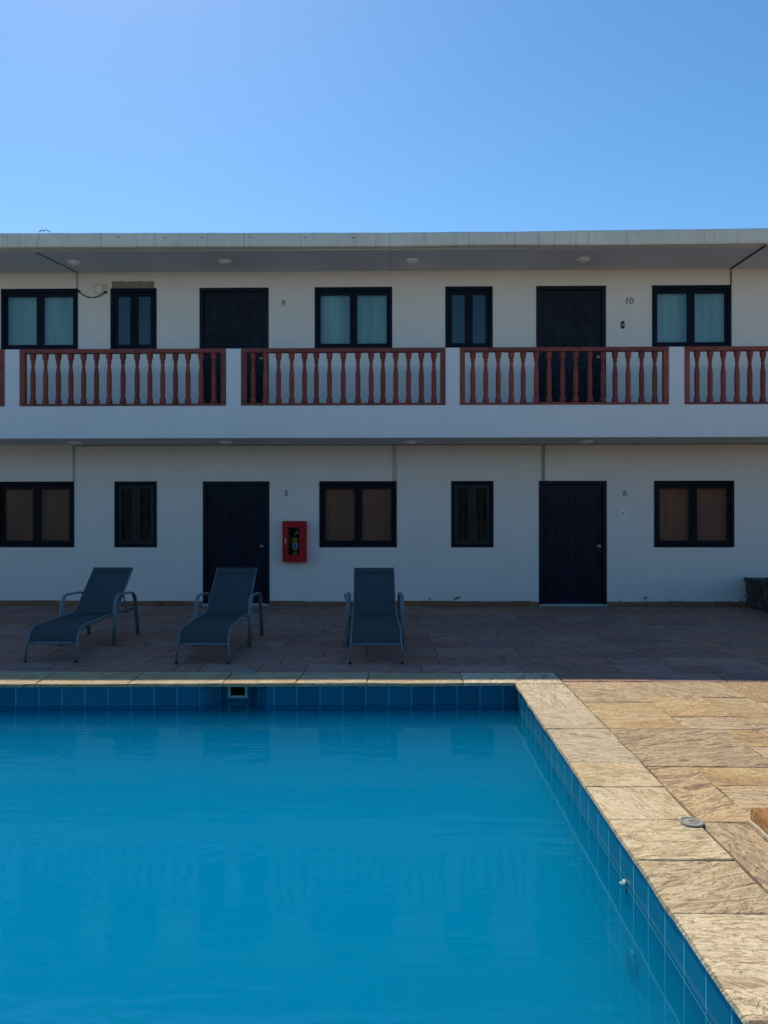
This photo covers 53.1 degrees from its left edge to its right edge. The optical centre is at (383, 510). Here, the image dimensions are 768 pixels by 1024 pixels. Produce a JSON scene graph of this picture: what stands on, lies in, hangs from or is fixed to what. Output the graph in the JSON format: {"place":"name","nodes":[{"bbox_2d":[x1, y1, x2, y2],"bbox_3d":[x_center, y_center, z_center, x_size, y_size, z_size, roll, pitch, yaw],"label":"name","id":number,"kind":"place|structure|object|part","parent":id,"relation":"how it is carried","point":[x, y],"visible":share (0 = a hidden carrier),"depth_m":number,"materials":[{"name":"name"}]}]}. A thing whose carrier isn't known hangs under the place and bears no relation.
{"place":"outdoors","nodes":[
{"label":"outdoors","id":0,"kind":"place"},
{"bbox_2d":[0,686,742,1023],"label":"pool basin","id":1,"kind":"object","parent":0,"point":[386,854],"visible":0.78,"depth_m":6.53,"materials":[{"name":"blue tile"}]},
{"bbox_2d":[228,687,247,697],"bbox_3d":[-1.394,1.708,7.459,0.187,0.155,0.264,0,0,1],"label":"pool skimmer","id":2,"kind":"object","parent":1,"relation":"attached to","point":[237,692],"visible":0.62,"depth_m":7.40,"materials":[{"name":"white plastic"}]},
{"bbox_2d":[619,879,626,890],"bbox_3d":[1.167,1.834,3.761,0.027,0.054,0.054,0,0,1],"label":"water inlet","id":3,"kind":"object","parent":1,"relation":"attached to","point":[622,885],"visible":1,"depth_m":3.75,"materials":[{"name":"white plastic"}]},
{"bbox_2d":[625,947,637,985],"bbox_3d":[1.169,2.159,3.641,0.019,0.160,0.160,0,0,1],"label":"pool lamp","id":4,"kind":"object","parent":1,"relation":"attached to","point":[631,966],"visible":1,"depth_m":3.61,"materials":[{"name":"white plastic"}]},
{"bbox_2d":[0,605,767,682],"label":"patio","id":5,"kind":"structure","parent":0,"point":[709,644],"depth_m":9.18,"materials":[{"name":"stone"}]},
{"bbox_2d":[23,567,139,662],"bbox_3d":[-3.505,1.165,9.032,0.682,0.872,1.876,0,0,1],"label":"sun lounger","id":6,"kind":"object","parent":5,"relation":"on","point":[103,593],"visible":1,"depth_m":9.31,"materials":[{"name":"fabric"}]},
{"bbox_2d":[175,568,263,663],"bbox_3d":[-1.891,1.163,8.955,0.682,0.872,1.876,0,0,1],"label":"sun lounger","id":7,"kind":"object","parent":5,"relation":"on","point":[231,595],"visible":1,"depth_m":9.23,"materials":[{"name":"fabric"}]},
{"bbox_2d":[346,568,403,663],"bbox_3d":[-0.105,1.162,8.934,0.682,0.872,1.876,0,0,-1],"label":"sun lounger","id":8,"kind":"object","parent":5,"relation":"on","point":[377,619],"visible":1,"depth_m":9.20,"materials":[{"name":"fabric"}]},
{"bbox_2d":[744,577,767,612],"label":"stone planter","id":9,"kind":"object","parent":5,"relation":"on","point":[757,592],"visible":0.99,"depth_m":12.36,"materials":[{"name":"grey stone"}]},
{"bbox_2d":[0,671,767,1023],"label":"pool coping","id":10,"kind":"object","parent":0,"point":[712,897],"visible":0.99,"depth_m":4.06,"materials":[{"name":"stone"}]},
{"bbox_2d":[229,669,253,673],"bbox_3d":[-1.413,1.600,7.625,0.240,0.022,0.240,0,0,1],"label":"skimmer lid","id":11,"kind":"object","parent":10,"relation":"on","point":[241,671],"visible":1,"depth_m":7.61,"materials":[{"name":"white plastic"}]},
{"bbox_2d":[679,817,703,827],"bbox_3d":[1.575,1.598,3.930,0.120,0.022,0.120,0,0,1],"label":"drain lid","id":12,"kind":"object","parent":10,"relation":"on","point":[692,822],"visible":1,"depth_m":3.92,"materials":[{"name":"white plastic"}]},
{"bbox_2d":[0,605,767,893],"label":"paving mortar","id":13,"kind":"object","parent":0,"point":[747,873],"visible":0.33,"depth_m":6.18,"materials":[{"name":"concrete"}]},
{"bbox_2d":[0,0,767,232],"label":"sky","id":14,"kind":"structure","parent":0,"point":[117,116],"materials":[{"name":"blue"}]},
{"bbox_2d":[564,682,767,891],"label":"paving","id":15,"kind":"structure","parent":0,"point":[719,733],"depth_m":5.32,"materials":[{"name":"stone"}]},
{"bbox_2d":[747,807,767,841],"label":"stone plinth","id":16,"kind":"structure","parent":15,"relation":"on","point":[757,821],"depth_m":3.82,"materials":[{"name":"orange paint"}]},
{"label":"ground","id":17,"kind":"structure","parent":0,"visible":0},
{"bbox_2d":[0,228,767,605],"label":"motel building","id":18,"kind":"structure","parent":17,"relation":"on","point":[160,370],"depth_m":12.89,"materials":[{"name":"paint"}]},
{"bbox_2d":[0,481,73,546],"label":"window","id":19,"kind":"structure","parent":18,"relation":"in","point":[32,514],"depth_m":13.12,"materials":[{"name":"black paint"}]},
{"bbox_2d":[1,288,77,349],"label":"window","id":20,"kind":"structure","parent":18,"relation":"in","point":[30,318],"depth_m":13.12,"materials":[{"name":"glass"}]},
{"bbox_2d":[37,253,76,272],"bbox_3d":[-5.302,-4.024,12.480,0.013,0.013,1.004,0,0,14],"label":"conduit","id":21,"kind":"object","parent":18,"relation":"attached to","point":[57,262],"visible":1,"depth_m":12.47,"materials":[{"name":"grey plastic"}]},
{"bbox_2d":[73,446,73,480],"bbox_3d":[-5.253,-0.790,12.997,0.022,0.592,0.022,0,0,1],"label":"conduit","id":22,"kind":"object","parent":18,"relation":"attached to","point":[73,463],"visible":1,"depth_m":12.99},
{"bbox_2d":[68,260,81,264],"bbox_3d":[-5.012,-4.009,12.445,0.216,0.045,0.216,0,0,1],"label":"ceiling lamp","id":23,"kind":"object","parent":18,"relation":"attached to","point":[74,262],"visible":1,"depth_m":12.39,"materials":[{"name":"white plastic"}]},
{"bbox_2d":[69,441,82,444],"bbox_3d":[-4.999,-1.094,12.445,0.216,0.045,0.216,0,0,1],"label":"ceiling lamp","id":24,"kind":"object","parent":18,"relation":"attached to","point":[75,442],"visible":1,"depth_m":12.38,"materials":[{"name":"white plastic"}]},
{"bbox_2d":[76,273,77,287],"bbox_3d":[-5.196,-3.889,12.996,0.020,0.255,0.020,0,0,1],"label":"conduit","id":25,"kind":"object","parent":18,"relation":"attached to","point":[76,280],"visible":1,"depth_m":12.99,"materials":[{"name":"grey plastic"}]},
{"bbox_2d":[77,290,106,297],"bbox_3d":[-4.937,-3.666,12.986,0.502,0.141,0.031,0,0,1],"label":"loose cable","id":26,"kind":"object","parent":18,"relation":"attached to","point":[78,291],"visible":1,"depth_m":12.97,"materials":[{"name":"black rubber"}]},
{"bbox_2d":[110,288,156,348],"bbox_3d":[-4.235,-3.235,13.055,0.784,1.055,0.150,0,0,1],"label":"window","id":27,"kind":"structure","parent":18,"relation":"in","point":[133,311],"depth_m":13.02,"materials":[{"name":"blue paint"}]},
{"bbox_2d":[114,481,156,546],"bbox_3d":[-4.200,0.061,13.050,0.719,1.113,0.141,0,0,1],"label":"window","id":28,"kind":"structure","parent":18,"relation":"in","point":[135,502],"depth_m":13.01,"materials":[{"name":"black paint"}]},
{"bbox_2d":[218,259,231,264],"bbox_3d":[-2.566,-4.011,12.404,0.216,0.045,0.216,0,0,1],"label":"ceiling lamp","id":29,"kind":"object","parent":18,"relation":"attached to","point":[225,261],"visible":1,"depth_m":12.36,"materials":[{"name":"white plastic"}]},
{"bbox_2d":[219,441,231,443],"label":"ceiling lamp","id":30,"kind":"object","parent":18,"relation":"attached to","point":[225,442],"visible":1,"depth_m":12.34,"materials":[{"name":"white plastic"}]},
{"bbox_2d":[199,287,268,402],"bbox_3d":[-2.530,-2.681,13.004,1.171,2.165,0.160,0,0,1],"label":"door","id":31,"kind":"structure","parent":18,"relation":"in","point":[229,318],"depth_m":13.00,"materials":[{"name":"paint"}]},
{"bbox_2d":[202,481,269,605],"bbox_3d":[-2.495,0.553,12.998,1.127,2.098,0.170,0,0,1],"label":"door","id":32,"kind":"structure","parent":18,"relation":"in","point":[235,513],"depth_m":12.99,"materials":[{"name":"paint"}]},
{"bbox_2d":[282,521,306,561],"bbox_3d":[-1.493,0.515,12.861,0.398,0.685,0.169,0,0,1],"label":"fire cabinet","id":33,"kind":"object","parent":18,"relation":"attached to","point":[290,529],"visible":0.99,"depth_m":12.79,"materials":[{"name":"red metal"}]},
{"bbox_3d":[-1.494,0.515,12.787,0.398,0.685,0.022,0,0,1],"label":"cabinet door","id":34,"kind":"part","parent":33,"relation":"part of","materials":[{"name":"red metal"}]},
{"bbox_2d":[292,531,298,554],"bbox_3d":[-1.483,0.542,12.860,0.106,0.415,0.109,0,0,1],"label":"fire extinguisher","id":35,"kind":"object","parent":33,"relation":"in","point":[295,544],"visible":1,"depth_m":12.82,"materials":[{"name":"metal"}]},
{"bbox_2d":[315,287,391,347],"bbox_3d":[-0.514,-3.237,12.991,1.305,1.055,0.145,0,0,1],"label":"window","id":36,"kind":"structure","parent":18,"relation":"in","point":[345,317],"depth_m":13.03,"materials":[{"name":"glass"}]},
{"bbox_2d":[319,481,396,546],"bbox_3d":[-0.436,0.059,12.987,1.305,1.113,0.140,0,0,1],"label":"window","id":37,"kind":"structure","parent":18,"relation":"in","point":[351,513],"depth_m":13.03,"materials":[{"name":"black paint"}]},
{"bbox_2d":[393,446,393,480],"bbox_3d":[0.155,-0.794,12.907,0.011,0.592,0.011,0,0,1],"label":"conduit","id":38,"kind":"object","parent":18,"relation":"attached to","point":[393,463],"visible":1,"depth_m":12.90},
{"bbox_2d":[395,446,395,480],"bbox_3d":[0.198,-0.794,12.906,0.011,0.592,0.011,0,0,1],"label":"conduit","id":39,"kind":"object","parent":18,"relation":"attached to","point":[395,463],"visible":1,"depth_m":12.90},
{"bbox_2d":[404,440,417,443],"bbox_3d":[0.432,-1.098,12.354,0.216,0.045,0.216,0,0,1],"label":"ceiling lamp","id":40,"kind":"object","parent":18,"relation":"attached to","point":[410,442],"visible":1,"depth_m":12.28,"materials":[{"name":"white plastic"}]},
{"bbox_2d":[405,258,418,262],"bbox_3d":[0.450,-4.013,12.354,0.216,0.045,0.216,0,0,1],"label":"ceiling lamp","id":41,"kind":"object","parent":18,"relation":"attached to","point":[411,260],"visible":1,"depth_m":12.30,"materials":[{"name":"white plastic"}]},
{"bbox_2d":[74,444,767,445],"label":"conduit","id":42,"kind":"object","parent":18,"relation":"attached to","point":[426,445],"visible":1,"depth_m":12.89,"materials":[{"name":"grey plastic"}]},
{"bbox_2d":[445,286,492,347],"bbox_3d":[1.428,-3.239,12.961,0.794,1.055,0.150,0,0,1],"label":"window","id":43,"kind":"structure","parent":18,"relation":"in","point":[468,309],"depth_m":12.92,"materials":[{"name":"black glass"}]},
{"bbox_2d":[451,481,493,546],"bbox_3d":[1.484,0.057,12.960,0.708,1.113,0.150,0,0,1],"label":"window","id":44,"kind":"structure","parent":18,"relation":"in","point":[472,513],"depth_m":12.92,"materials":[{"name":"black paint"}]},
{"bbox_2d":[542,445,542,480],"bbox_3d":[2.653,-0.796,12.866,0.013,0.592,0.013,0,0,1],"label":"conduit","id":45,"kind":"object","parent":18,"relation":"attached to","point":[542,462],"visible":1,"depth_m":12.86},
{"bbox_2d":[544,445,544,480],"bbox_3d":[2.685,-0.796,12.865,0.024,0.593,0.018,0,0,1],"label":"conduit","id":46,"kind":"object","parent":18,"relation":"attached to","point":[544,462],"visible":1,"depth_m":12.86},
{"bbox_2d":[536,286,605,401],"bbox_3d":[3.135,-2.685,12.910,1.164,2.165,0.160,0,0,1],"label":"door","id":47,"kind":"structure","parent":18,"relation":"in","point":[566,316],"depth_m":12.90,"materials":[{"name":"paint"}]},
{"bbox_2d":[539,481,607,605],"bbox_3d":[3.164,0.549,12.904,1.132,2.098,0.170,0,0,1],"label":"door","id":48,"kind":"structure","parent":18,"relation":"in","point":[572,514],"depth_m":12.90,"materials":[{"name":"paint"}]},
{"bbox_2d":[577,257,589,261],"bbox_3d":[3.197,-4.015,12.309,0.216,0.045,0.216,0,0,1],"label":"ceiling lamp","id":49,"kind":"object","parent":18,"relation":"attached to","point":[582,259],"visible":1,"depth_m":12.25,"materials":[{"name":"white plastic"}]},
{"bbox_2d":[579,440,592,443],"bbox_3d":[3.240,-1.100,12.308,0.216,0.045,0.216,0,0,1],"label":"ceiling lamp","id":50,"kind":"object","parent":18,"relation":"attached to","point":[585,441],"visible":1,"depth_m":12.24,"materials":[{"name":"white plastic"}]},
{"bbox_2d":[620,509,624,516],"bbox_3d":[3.996,0.045,12.847,0.086,0.136,0.018,0,0,1],"label":"switch plate","id":51,"kind":"object","parent":18,"relation":"attached to","point":[622,512],"visible":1,"depth_m":12.85,"materials":[{"name":"white plastic"}]},
{"bbox_2d":[652,285,731,346],"bbox_3d":[5.143,-3.241,12.897,1.318,1.055,0.145,0,0,1],"label":"window","id":52,"kind":"structure","parent":18,"relation":"in","point":[682,315],"depth_m":12.94,"materials":[{"name":"glass"}]},
{"bbox_2d":[654,481,733,546],"bbox_3d":[5.183,0.055,12.896,1.328,1.113,0.145,0,0,1],"label":"window","id":53,"kind":"structure","parent":18,"relation":"in","point":[686,513],"depth_m":12.94,"materials":[{"name":"black paint"}]},
{"bbox_2d":[730,269,731,284],"bbox_3d":[5.790,-3.897,12.814,0.017,0.255,0.017,0,0,1],"label":"conduit","id":54,"kind":"object","parent":18,"relation":"attached to","point":[731,277],"visible":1,"depth_m":12.81,"materials":[{"name":"grey plastic"}]},
{"bbox_2d":[730,245,766,268],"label":"conduit","id":55,"kind":"object","parent":18,"relation":"attached to","point":[749,256],"visible":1,"depth_m":12.15,"materials":[{"name":"black plastic"}]}
]}

